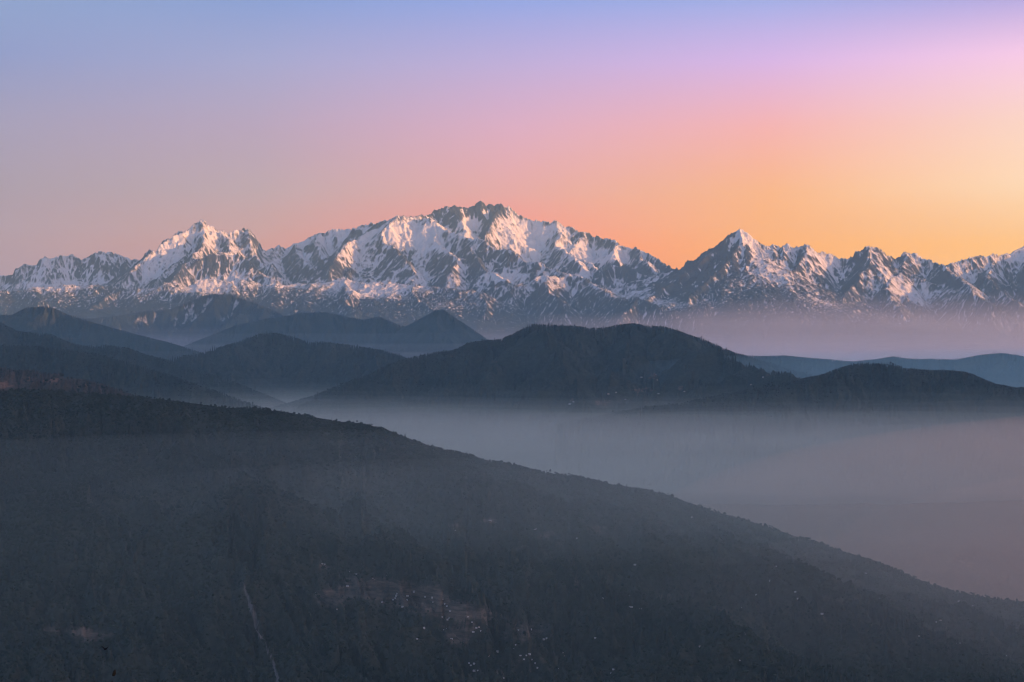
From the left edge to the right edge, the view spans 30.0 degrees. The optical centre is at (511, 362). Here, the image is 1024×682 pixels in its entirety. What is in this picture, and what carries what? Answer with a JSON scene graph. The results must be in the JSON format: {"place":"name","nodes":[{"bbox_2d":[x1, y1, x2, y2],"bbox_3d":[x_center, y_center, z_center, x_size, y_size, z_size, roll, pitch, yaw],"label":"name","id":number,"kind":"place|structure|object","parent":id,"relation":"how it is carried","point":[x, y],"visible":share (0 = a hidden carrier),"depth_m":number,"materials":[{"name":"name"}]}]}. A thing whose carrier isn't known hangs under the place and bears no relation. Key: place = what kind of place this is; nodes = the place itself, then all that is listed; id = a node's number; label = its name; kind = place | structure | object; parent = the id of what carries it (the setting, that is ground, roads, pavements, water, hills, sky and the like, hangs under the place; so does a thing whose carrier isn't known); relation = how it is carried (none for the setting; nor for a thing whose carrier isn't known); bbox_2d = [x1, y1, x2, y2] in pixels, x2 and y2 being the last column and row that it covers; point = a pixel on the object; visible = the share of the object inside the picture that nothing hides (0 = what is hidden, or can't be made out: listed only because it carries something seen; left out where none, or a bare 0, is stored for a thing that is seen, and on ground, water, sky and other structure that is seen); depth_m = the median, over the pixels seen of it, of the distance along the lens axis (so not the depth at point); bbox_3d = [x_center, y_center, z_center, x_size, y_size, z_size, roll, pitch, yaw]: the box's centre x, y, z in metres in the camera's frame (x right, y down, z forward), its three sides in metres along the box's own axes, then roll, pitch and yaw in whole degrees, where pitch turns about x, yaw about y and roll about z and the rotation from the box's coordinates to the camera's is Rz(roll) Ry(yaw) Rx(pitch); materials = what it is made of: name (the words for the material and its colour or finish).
{"place":"outdoors","nodes":[
{"label":"outdoors","id":0,"kind":"place"},
{"bbox_2d":[0,366,135,395],"bbox_3d":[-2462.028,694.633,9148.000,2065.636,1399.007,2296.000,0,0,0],"label":"hill","id":1,"kind":"structure","parent":0,"point":[11,378],"depth_m":9147.27,"materials":[{"name":"grey plant"}]},
{"bbox_2d":[0,368,140,396],"bbox_3d":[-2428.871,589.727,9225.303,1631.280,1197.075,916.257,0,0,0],"label":"forest","id":2,"kind":"object","parent":1,"relation":"on","point":[72,390],"visible":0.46,"depth_m":9121.36,"materials":[{"name":"black plant"}]},
{"bbox_2d":[0,305,199,361],"bbox_3d":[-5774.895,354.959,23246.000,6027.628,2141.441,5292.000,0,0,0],"label":"hill","id":3,"kind":"structure","parent":0,"point":[49,320],"depth_m":23541.49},
{"bbox_2d":[0,344,272,410],"bbox_3d":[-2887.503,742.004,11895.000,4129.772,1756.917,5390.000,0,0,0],"label":"hill","id":4,"kind":"structure","parent":0,"point":[140,375],"depth_m":12328.83,"materials":[{"name":"plant"}]},
{"bbox_2d":[2,344,260,407],"bbox_3d":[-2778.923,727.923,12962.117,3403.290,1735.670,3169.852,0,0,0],"label":"forest","id":5,"kind":"object","parent":4,"relation":"on","point":[174,383],"visible":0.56,"depth_m":12327.96,"materials":[{"name":"black plant"}]},
{"bbox_2d":[0,322,284,404],"bbox_3d":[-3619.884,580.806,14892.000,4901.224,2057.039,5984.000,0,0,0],"label":"hill","id":6,"kind":"structure","parent":0,"point":[7,339],"depth_m":15086.76,"materials":[{"name":"plant"}]},
{"bbox_2d":[0,322,285,404],"bbox_3d":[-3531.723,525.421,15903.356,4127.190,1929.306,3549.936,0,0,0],"label":"forest","id":7,"kind":"object","parent":6,"relation":"on","point":[134,362],"visible":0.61,"depth_m":15106.27,"materials":[{"name":"black plant"}]},
{"bbox_2d":[84,293,284,345],"bbox_3d":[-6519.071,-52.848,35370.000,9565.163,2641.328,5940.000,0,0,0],"label":"hill","id":8,"kind":"structure","parent":0,"point":[189,322],"depth_m":36596.48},
{"bbox_2d":[165,331,406,402],"bbox_3d":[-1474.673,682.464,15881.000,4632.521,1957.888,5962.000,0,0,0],"label":"hill","id":9,"kind":"structure","parent":0,"point":[275,373],"depth_m":16770.15,"materials":[{"name":"plant"}]},
{"bbox_2d":[177,332,401,372],"bbox_3d":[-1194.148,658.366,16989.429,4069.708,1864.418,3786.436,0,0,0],"label":"forest","id":10,"kind":"object","parent":9,"relation":"on","point":[294,349],"visible":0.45,"depth_m":17071.59,"materials":[{"name":"black plant"}]},
{"bbox_2d":[182,309,488,358],"bbox_3d":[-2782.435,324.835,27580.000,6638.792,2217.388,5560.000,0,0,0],"label":"hill","id":11,"kind":"structure","parent":0,"point":[437,331],"depth_m":28711.72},
{"bbox_2d":[0,389,1023,681],"bbox_3d":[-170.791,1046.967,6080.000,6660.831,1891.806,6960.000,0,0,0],"label":"hillside","id":12,"kind":"structure","parent":0,"point":[466,617],"depth_m":5622.34,"materials":[{"name":"grey plant"}]},
{"bbox_2d":[0,387,1023,681],"bbox_3d":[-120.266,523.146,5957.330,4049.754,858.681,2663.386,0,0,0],"label":"forest","id":13,"kind":"object","parent":12,"relation":"on","point":[464,465],"visible":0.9,"depth_m":5810.27,"materials":[{"name":"black plant"}]},
{"bbox_2d":[0,201,1023,361],"bbox_3d":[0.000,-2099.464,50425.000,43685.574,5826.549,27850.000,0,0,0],"label":"mountain","id":14,"kind":"structure","parent":0,"point":[496,271],"depth_m":48810.68,"materials":[{"name":"white snow"}]},
{"bbox_2d":[0,0,1023,275],"label":"sky","id":15,"kind":"structure","parent":0,"point":[667,130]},
{"bbox_2d":[271,323,844,527],"bbox_3d":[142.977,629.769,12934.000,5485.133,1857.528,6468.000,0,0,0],"label":"hill","id":16,"kind":"structure","parent":0,"point":[510,404],"depth_m":12772.94,"materials":[{"name":"grey"}]},
{"bbox_2d":[271,323,812,410],"bbox_3d":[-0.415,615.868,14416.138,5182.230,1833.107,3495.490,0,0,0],"label":"forest","id":17,"kind":"object","parent":16,"relation":"on","point":[510,335],"visible":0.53,"depth_m":13779.72,"materials":[{"name":"black plant"}]},
{"bbox_2d":[241,400,1023,601],"bbox_3d":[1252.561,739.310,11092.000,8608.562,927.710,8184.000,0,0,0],"label":"valley","id":18,"kind":"structure","parent":0,"point":[921,541],"depth_m":9614.98,"materials":[{"name":"grey"}]},
{"bbox_2d":[555,362,1023,504],"bbox_3d":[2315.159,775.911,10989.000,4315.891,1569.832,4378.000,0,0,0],"label":"hill","id":19,"kind":"structure","parent":0,"point":[885,445],"depth_m":10717.94,"materials":[{"name":"grey"}]},
{"bbox_2d":[554,361,1023,458],"bbox_3d":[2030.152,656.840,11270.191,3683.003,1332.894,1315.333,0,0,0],"label":"forest","id":20,"kind":"object","parent":19,"relation":"on","point":[828,382],"visible":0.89,"depth_m":11433.75,"materials":[{"name":"black plant"}]},
{"bbox_2d":[739,353,1023,387],"bbox_3d":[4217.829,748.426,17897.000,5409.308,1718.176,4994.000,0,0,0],"label":"hill","id":21,"kind":"structure","parent":0,"point":[1002,372],"depth_m":18324.25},
{"bbox_2d":[749,352,1022,375],"bbox_3d":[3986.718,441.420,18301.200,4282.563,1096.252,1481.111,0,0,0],"label":"forest","id":22,"kind":"object","parent":21,"relation":"on","point":[900,360],"visible":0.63,"depth_m":18406.38,"materials":[{"name":"black plant"}]}
]}

